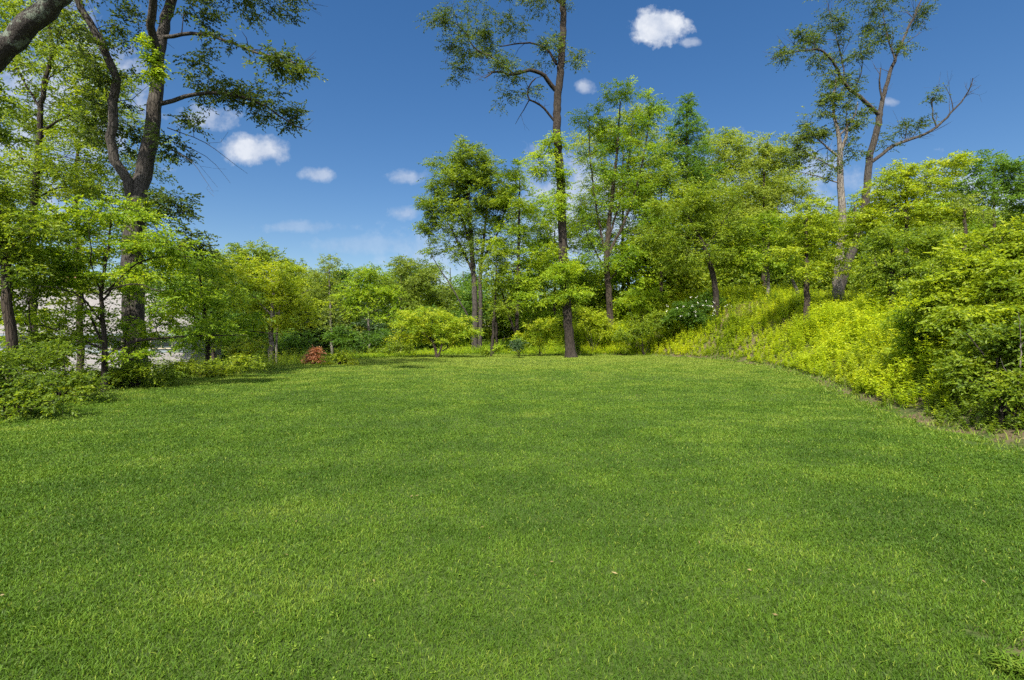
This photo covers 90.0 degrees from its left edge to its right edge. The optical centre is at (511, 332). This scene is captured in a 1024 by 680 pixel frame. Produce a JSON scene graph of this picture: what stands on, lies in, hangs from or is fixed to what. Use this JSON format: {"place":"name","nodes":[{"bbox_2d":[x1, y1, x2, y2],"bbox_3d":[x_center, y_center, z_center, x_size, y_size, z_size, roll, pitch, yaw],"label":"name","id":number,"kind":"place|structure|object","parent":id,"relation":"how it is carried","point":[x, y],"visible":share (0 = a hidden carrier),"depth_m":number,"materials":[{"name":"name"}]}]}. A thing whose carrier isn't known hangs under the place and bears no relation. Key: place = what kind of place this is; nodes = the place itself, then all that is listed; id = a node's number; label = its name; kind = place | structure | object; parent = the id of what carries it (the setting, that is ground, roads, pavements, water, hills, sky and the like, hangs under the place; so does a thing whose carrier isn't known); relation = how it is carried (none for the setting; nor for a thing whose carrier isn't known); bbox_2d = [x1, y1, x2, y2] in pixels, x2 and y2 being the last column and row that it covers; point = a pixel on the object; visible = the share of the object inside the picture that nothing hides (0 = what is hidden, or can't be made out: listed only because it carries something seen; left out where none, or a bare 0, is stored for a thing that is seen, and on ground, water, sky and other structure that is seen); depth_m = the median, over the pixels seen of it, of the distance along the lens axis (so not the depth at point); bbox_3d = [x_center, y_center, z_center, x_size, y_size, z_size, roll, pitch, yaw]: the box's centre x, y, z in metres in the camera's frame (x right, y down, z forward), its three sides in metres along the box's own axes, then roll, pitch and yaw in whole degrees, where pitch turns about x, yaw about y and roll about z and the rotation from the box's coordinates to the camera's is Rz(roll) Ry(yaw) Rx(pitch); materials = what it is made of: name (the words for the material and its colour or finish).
{"place":"outdoors","nodes":[
{"label":"outdoors","id":0,"kind":"place"},
{"bbox_2d":[0,277,221,371],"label":"house","id":1,"kind":"structure","parent":0,"point":[92,302],"depth_m":38.09,"materials":[{"name":"white"}]},
{"bbox_2d":[99,336,122,348],"bbox_3d":[-29.176,0.750,37.201,1.480,0.960,0.080,0,0,-17],"label":"window","id":2,"kind":"structure","parent":1,"relation":"in","point":[118,339],"depth_m":37.29,"materials":[{"name":"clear glass"}]},
{"bbox_2d":[150,336,172,348],"bbox_3d":[-26.100,0.750,38.136,1.480,0.960,0.080,0,0,-17],"label":"window","id":3,"kind":"structure","parent":1,"relation":"in","point":[166,345],"depth_m":38.16,"materials":[{"name":"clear glass"}]},
{"bbox_2d":[0,301,1023,679],"bbox_3d":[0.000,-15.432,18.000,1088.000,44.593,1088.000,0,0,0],"label":"ground","id":4,"kind":"structure","parent":0,"point":[912,411],"depth_m":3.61,"materials":[{"name":"plant"}]},
{"bbox_2d":[0,0,73,72],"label":"leaning tree","id":5,"kind":"object","parent":4,"relation":"on","point":[25,27],"visible":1,"depth_m":13.90,"materials":[{"name":"grey plant"}]},
{"bbox_2d":[0,282,82,379],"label":"sapling","id":6,"kind":"object","parent":4,"relation":"on","point":[33,336],"visible":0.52,"depth_m":12.79,"materials":[{"name":"green plant"}]},
{"bbox_2d":[0,77,88,387],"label":"edge tree","id":7,"kind":"object","parent":4,"relation":"on","point":[25,267],"visible":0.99,"depth_m":11.95,"materials":[{"name":"green plant"}]},
{"bbox_2d":[0,342,95,422],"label":"shrub","id":8,"kind":"object","parent":4,"relation":"on","point":[37,394],"visible":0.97,"depth_m":9.42,"materials":[{"name":"green plant"}]},
{"bbox_2d":[0,339,123,403],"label":"shrub","id":9,"kind":"object","parent":4,"relation":"on","point":[75,378],"visible":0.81,"depth_m":11.44,"materials":[{"name":"green plant"}]},
{"bbox_2d":[14,244,115,393],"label":"sapling","id":10,"kind":"object","parent":4,"relation":"on","point":[65,303],"visible":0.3,"depth_m":15.44,"materials":[{"name":"green plant"}]},
{"bbox_2d":[0,0,141,375],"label":"slender tree","id":11,"kind":"object","parent":4,"relation":"on","point":[39,132],"visible":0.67,"depth_m":19.93,"materials":[{"name":"green plant"}]},
{"bbox_2d":[1,23,205,371],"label":"background tree","id":12,"kind":"object","parent":4,"relation":"on","point":[123,194],"visible":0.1,"depth_m":23.85,"materials":[{"name":"green plant"}]},
{"bbox_2d":[0,195,246,391],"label":"understory tree","id":13,"kind":"object","parent":4,"relation":"on","point":[68,268],"visible":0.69,"depth_m":13.49,"materials":[{"name":"green plant"}]},
{"bbox_2d":[64,359,192,388],"bbox_3d":[-10.893,1.244,14.546,3.459,0.967,1.750,0,0,0],"label":"shrub","id":14,"kind":"object","parent":4,"relation":"on","point":[127,372],"visible":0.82,"depth_m":14.28,"materials":[{"name":"green plant"}]},
{"bbox_2d":[84,281,182,382],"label":"sapling","id":15,"kind":"object","parent":4,"relation":"on","point":[143,335],"visible":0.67,"depth_m":15.50,"materials":[{"name":"green plant"}]},
{"bbox_2d":[26,0,327,378],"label":"oak tree","id":16,"kind":"object","parent":4,"relation":"on","point":[138,183],"visible":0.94,"depth_m":16.88,"materials":[{"name":"green plant"}]},
{"bbox_2d":[145,239,277,368],"bbox_3d":[-11.755,-0.759,20.005,4.830,5.676,3.351,0,0,-29],"label":"understory tree","id":17,"kind":"object","parent":4,"relation":"on","point":[212,273],"visible":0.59,"depth_m":19.86,"materials":[{"name":"green plant"}]},
{"bbox_2d":[154,353,271,376],"bbox_3d":[-10.801,1.261,18.503,4.198,1.122,1.948,0,0,0],"label":"shrub","id":18,"kind":"object","parent":4,"relation":"on","point":[217,369],"visible":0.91,"depth_m":18.41,"materials":[{"name":"green plant"}]},
{"bbox_2d":[1,346,433,408],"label":"undergrowth","id":19,"kind":"object","parent":4,"relation":"on","point":[286,360],"visible":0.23,"depth_m":25.20,"materials":[{"name":"green plant"}]},
{"bbox_2d":[144,257,299,362],"bbox_3d":[-21.104,-0.533,36.216,11.814,11.047,6.429,0,0,0],"label":"tall tree","id":20,"kind":"object","parent":4,"relation":"on","point":[231,316],"visible":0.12,"depth_m":35.50,"materials":[{"name":"green plant"}]},
{"bbox_2d":[176,237,326,357],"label":"tall tree","id":21,"kind":"object","parent":4,"relation":"on","point":[265,254],"visible":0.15,"depth_m":45.53,"materials":[{"name":"green plant"}]},
{"bbox_2d":[209,253,333,362],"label":"locust tree","id":22,"kind":"object","parent":4,"relation":"on","point":[272,286],"visible":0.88,"depth_m":28.78,"materials":[{"name":"green plant"}]},
{"bbox_2d":[248,328,320,361],"bbox_3d":[-14.757,1.470,33.067,4.769,3.572,2.475,0,0,0],"label":"shrub","id":23,"kind":"object","parent":4,"relation":"on","point":[289,343],"visible":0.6,"depth_m":32.74,"materials":[{"name":"green plant"}]},
{"bbox_2d":[301,345,326,364],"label":"copper shrub","id":24,"kind":"object","parent":4,"relation":"on","point":[312,356],"visible":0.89,"depth_m":25.41,"materials":[{"name":"red plant"}]},
{"bbox_2d":[300,253,362,355],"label":"tall tree","id":25,"kind":"object","parent":4,"relation":"on","point":[329,309],"visible":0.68,"depth_m":43.84,"materials":[{"name":"green plant"}]},
{"bbox_2d":[307,348,359,364],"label":"shrub","id":26,"kind":"object","parent":4,"relation":"on","point":[349,359],"visible":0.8,"depth_m":24.92,"materials":[{"name":"green plant"}]},
{"bbox_2d":[274,290,408,353],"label":"tree","id":27,"kind":"object","parent":4,"relation":"on","point":[363,323],"visible":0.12,"depth_m":51.06,"materials":[{"name":"green plant"}]},
{"bbox_2d":[319,324,399,353],"bbox_3d":[-10.421,1.026,36.065,6.236,3.250,3.185,0,0,0],"label":"shrub","id":28,"kind":"object","parent":4,"relation":"on","point":[353,341],"visible":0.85,"depth_m":35.69,"materials":[{"name":"green plant"}]},
{"bbox_2d":[329,261,412,352],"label":"tall tree","id":29,"kind":"object","parent":4,"relation":"on","point":[383,292],"visible":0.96,"depth_m":41.67,"materials":[{"name":"green plant"}]},
{"bbox_2d":[367,339,415,354],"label":"shrub","id":30,"kind":"object","parent":4,"relation":"on","point":[387,349],"visible":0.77,"depth_m":34.85,"materials":[{"name":"green plant"}]},
{"bbox_2d":[371,254,464,350],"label":"tall tree","id":31,"kind":"object","parent":4,"relation":"on","point":[425,278],"visible":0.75,"depth_m":49.52,"materials":[{"name":"green plant"}]},
{"bbox_2d":[382,305,483,357],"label":"golden maple","id":32,"kind":"object","parent":4,"relation":"on","point":[452,327],"visible":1,"depth_m":31.76,"materials":[{"name":"green plant"}]},
{"bbox_2d":[412,134,521,349],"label":"round oak","id":33,"kind":"object","parent":4,"relation":"on","point":[464,170],"visible":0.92,"depth_m":40.56,"materials":[{"name":"green plant"}]},
{"bbox_2d":[478,342,504,355],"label":"shrub","id":34,"kind":"object","parent":4,"relation":"on","point":[484,349],"visible":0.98,"depth_m":34.00,"materials":[{"name":"green plant"}]},
{"bbox_2d":[470,237,525,353],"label":"slim tree","id":35,"kind":"object","parent":4,"relation":"on","point":[496,286],"visible":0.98,"depth_m":37.87,"materials":[{"name":"green plant"}]},
{"bbox_2d":[0,383,997,676],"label":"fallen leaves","id":36,"kind":"object","parent":4,"relation":"on","point":[416,495],"visible":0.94,"depth_m":3.45,"materials":[{"name":"brown plant"}]},
{"bbox_2d":[346,307,654,358],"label":"undergrowth","id":37,"kind":"object","parent":4,"relation":"on","point":[549,348],"visible":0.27,"depth_m":38.54,"materials":[{"name":"green plant"}]},
{"bbox_2d":[413,0,597,357],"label":"tall ash","id":38,"kind":"object","parent":4,"relation":"on","point":[566,269],"visible":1,"depth_m":32.55,"materials":[{"name":"green plant"}]},
{"bbox_2d":[488,252,532,345],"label":"slim tree","id":39,"kind":"object","parent":4,"relation":"on","point":[496,329],"visible":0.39,"depth_m":39.93,"materials":[{"name":"green plant"}]},
{"bbox_2d":[0,345,1023,458],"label":"rough grass","id":40,"kind":"structure","parent":4,"relation":"on","point":[787,369],"depth_m":14.28,"materials":[{"name":"green plant"}]},
{"bbox_2d":[1,383,1023,679],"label":"clover","id":41,"kind":"object","parent":4,"relation":"on","point":[437,563],"visible":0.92,"depth_m":4.00,"materials":[{"name":"green plant"}]},
{"bbox_2d":[473,156,558,352],"bbox_3d":[0.618,-5.665,39.078,7.275,15.446,4.592,0,0,0],"label":"slim tree","id":42,"kind":"object","parent":4,"relation":"on","point":[533,262],"visible":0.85,"depth_m":38.75,"materials":[{"name":"green plant"}]},
{"bbox_2d":[507,338,527,357],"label":"shrub","id":43,"kind":"object","parent":4,"relation":"on","point":[516,345],"visible":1,"depth_m":31.88,"materials":[{"name":"green plant"}]},
{"bbox_2d":[14,191,1023,368],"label":"wood","id":44,"kind":"object","parent":4,"relation":"on","point":[621,276],"visible":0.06,"depth_m":49.74,"materials":[{"name":"green plant"}]},
{"bbox_2d":[510,315,561,355],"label":"shrub","id":45,"kind":"object","parent":4,"relation":"on","point":[551,328],"visible":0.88,"depth_m":34.81,"materials":[{"name":"green plant"}]},
{"bbox_2d":[484,202,621,339],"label":"woodland tree","id":46,"kind":"object","parent":4,"relation":"on","point":[546,237],"visible":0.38,"depth_m":43.43,"materials":[{"name":"green plant"}]},
{"bbox_2d":[572,305,626,351],"bbox_3d":[6.155,-0.134,36.962,4.407,3.665,2.480,0,0,0],"label":"shrub","id":47,"kind":"object","parent":4,"relation":"on","point":[590,321],"visible":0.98,"depth_m":36.84,"materials":[{"name":"green plant"}]},
{"bbox_2d":[555,75,685,334],"bbox_3d":[8.454,-9.661,40.140,10.105,20.674,6.859,0,0,0],"label":"airy tree","id":48,"kind":"object","parent":4,"relation":"on","point":[646,123],"visible":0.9,"depth_m":39.82,"materials":[{"name":"green plant"}]},
{"bbox_2d":[556,101,699,289],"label":"woodland tree","id":49,"kind":"object","parent":4,"relation":"on","point":[577,143],"visible":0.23,"depth_m":46.60,"materials":[{"name":"green plant"}]},
{"bbox_2d":[608,308,677,354],"bbox_3d":[9.060,0.041,35.112,4.857,3.454,3.176,0,0,0],"label":"shrub","id":50,"kind":"object","parent":4,"relation":"on","point":[634,331],"visible":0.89,"depth_m":34.71,"materials":[{"name":"green plant"}]},
{"bbox_2d":[617,285,678,320],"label":"shrub","id":51,"kind":"object","parent":4,"relation":"on","point":[638,296],"visible":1,"depth_m":37.61,"materials":[{"name":"green plant"}]},
{"bbox_2d":[618,156,715,306],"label":"woodland tree","id":52,"kind":"object","parent":4,"relation":"on","point":[664,180],"visible":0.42,"depth_m":39.57,"materials":[{"name":"green plant"}]},
{"bbox_2d":[651,92,733,288],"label":"pointed tree","id":53,"kind":"object","parent":4,"relation":"on","point":[695,163],"visible":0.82,"depth_m":45.58,"materials":[{"name":"green plant"}]},
{"bbox_2d":[659,290,729,329],"bbox_3d":[12.310,-1.422,34.299,5.113,3.057,3.272,0,0,0],"label":"flowering shrub","id":54,"kind":"object","parent":4,"relation":"on","point":[694,315],"visible":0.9,"depth_m":34.20,"materials":[{"name":"green plant"}]},
{"bbox_2d":[626,171,767,325],"bbox_3d":[12.266,-5.468,34.116,9.311,10.392,5.028,0,0,0],"label":"woodland tree","id":55,"kind":"object","parent":4,"relation":"on","point":[708,205],"visible":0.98,"depth_m":33.67,"materials":[{"name":"green plant"}]},
{"bbox_2d":[679,127,803,268],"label":"woodland tree","id":56,"kind":"object","parent":4,"relation":"on","point":[731,165],"visible":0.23,"depth_m":49.39,"materials":[{"name":"green plant"}]},
{"bbox_2d":[706,131,824,290],"bbox_3d":[19.632,-8.627,40.088,8.650,13.734,5.380,0,0,0],"label":"woodland tree","id":57,"kind":"object","parent":4,"relation":"on","point":[765,162],"visible":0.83,"depth_m":39.58,"materials":[{"name":"green plant"}]},
{"bbox_2d":[719,210,814,303],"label":"woodland tree","id":58,"kind":"object","parent":4,"relation":"on","point":[769,241],"visible":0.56,"depth_m":33.62,"materials":[{"name":"green plant"}]},
{"bbox_2d":[720,301,816,329],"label":"dry grass","id":59,"kind":"structure","parent":4,"relation":"on","point":[726,311],"depth_m":33.38,"materials":[{"name":"green plant"}]},
{"bbox_2d":[578,271,1020,386],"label":"bank nettles","id":60,"kind":"object","parent":4,"relation":"on","point":[792,300],"visible":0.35,"depth_m":28.55,"materials":[{"name":"green plant"}]},
{"bbox_2d":[580,269,1020,415],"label":"bank weeds","id":61,"kind":"object","parent":4,"relation":"on","point":[851,318],"visible":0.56,"depth_m":23.46,"materials":[{"name":"green plant"}]},
{"bbox_2d":[760,195,875,331],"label":"locust tree","id":62,"kind":"object","parent":4,"relation":"on","point":[812,242],"visible":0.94,"depth_m":25.83,"materials":[{"name":"green plant"}]},
{"bbox_2d":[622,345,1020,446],"bbox_3d":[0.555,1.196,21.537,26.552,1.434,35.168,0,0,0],"label":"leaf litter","id":63,"kind":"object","parent":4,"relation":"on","point":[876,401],"visible":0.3,"depth_m":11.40,"materials":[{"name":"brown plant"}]},
{"bbox_2d":[780,56,881,301],"bbox_3d":[17.859,-8.133,29.020,5.786,14.991,2.573,0,0,0],"label":"ash tree","id":64,"kind":"object","parent":4,"relation":"on","point":[838,170],"visible":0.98,"depth_m":28.86,"materials":[{"name":"green plant"}]},
{"bbox_2d":[765,0,980,299],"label":"forked ash","id":65,"kind":"object","parent":4,"relation":"on","point":[805,38],"visible":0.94,"depth_m":29.83,"materials":[{"name":"green plant"}]},
{"bbox_2d":[846,218,957,308],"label":"understory tree","id":66,"kind":"object","parent":4,"relation":"on","point":[895,261],"visible":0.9,"depth_m":19.81,"materials":[{"name":"green plant"}]},
{"bbox_2d":[836,149,983,279],"bbox_3d":[19.324,-4.687,24.863,6.972,8.248,3.703,0,0,0],"label":"locust tree","id":67,"kind":"object","parent":4,"relation":"on","point":[905,181],"visible":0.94,"depth_m":24.68,"materials":[{"name":"green plant"}]},
{"bbox_2d":[880,304,952,370],"bbox_3d":[10.079,0.199,12.392,2.059,1.784,1.838,0,0,26],"label":"thicket shrub","id":68,"kind":"object","parent":4,"relation":"on","point":[911,327],"visible":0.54,"depth_m":12.32,"materials":[{"name":"green plant"}]},
{"bbox_2d":[851,289,1023,432],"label":"weeds","id":69,"kind":"object","parent":4,"relation":"on","point":[964,404],"visible":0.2,"depth_m":9.46,"materials":[{"name":"green plant"}]},
{"bbox_2d":[887,214,1023,346],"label":"thicket shrub","id":70,"kind":"object","parent":4,"relation":"on","point":[982,272],"visible":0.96,"depth_m":11.06,"materials":[{"name":"green plant"}]},
{"bbox_2d":[915,191,1005,279],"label":"tree","id":71,"kind":"object","parent":4,"relation":"on","point":[963,203],"visible":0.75,"depth_m":23.92,"materials":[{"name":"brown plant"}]},
{"bbox_2d":[927,315,1023,394],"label":"thicket shrub","id":72,"kind":"object","parent":4,"relation":"on","point":[1005,348],"visible":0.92,"depth_m":9.25,"materials":[{"name":"green plant"}]},
{"bbox_2d":[939,148,1023,243],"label":"woodland tree","id":73,"kind":"object","parent":4,"relation":"on","point":[1015,193],"visible":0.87,"depth_m":35.69,"materials":[{"name":"green plant"}]},
{"bbox_2d":[956,355,1023,426],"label":"shrub","id":74,"kind":"object","parent":4,"relation":"on","point":[1011,396],"visible":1,"depth_m":8.00,"materials":[{"name":"green plant"}]},
{"bbox_2d":[986,645,1023,679],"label":"grass tuft","id":75,"kind":"object","parent":4,"relation":"on","point":[1013,664],"visible":0.98,"depth_m":2.38,"materials":[{"name":"green plant"}]},
{"bbox_2d":[993,313,1023,410],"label":"dead stem","id":76,"kind":"object","parent":4,"relation":"on","point":[1020,350],"visible":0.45,"depth_m":8.29,"materials":[{"name":"brown plant"}]},
{"bbox_2d":[0,0,1023,308],"label":"sky","id":77,"kind":"structure","parent":0,"point":[346,187],"materials":[{"name":"blue"}]}
]}

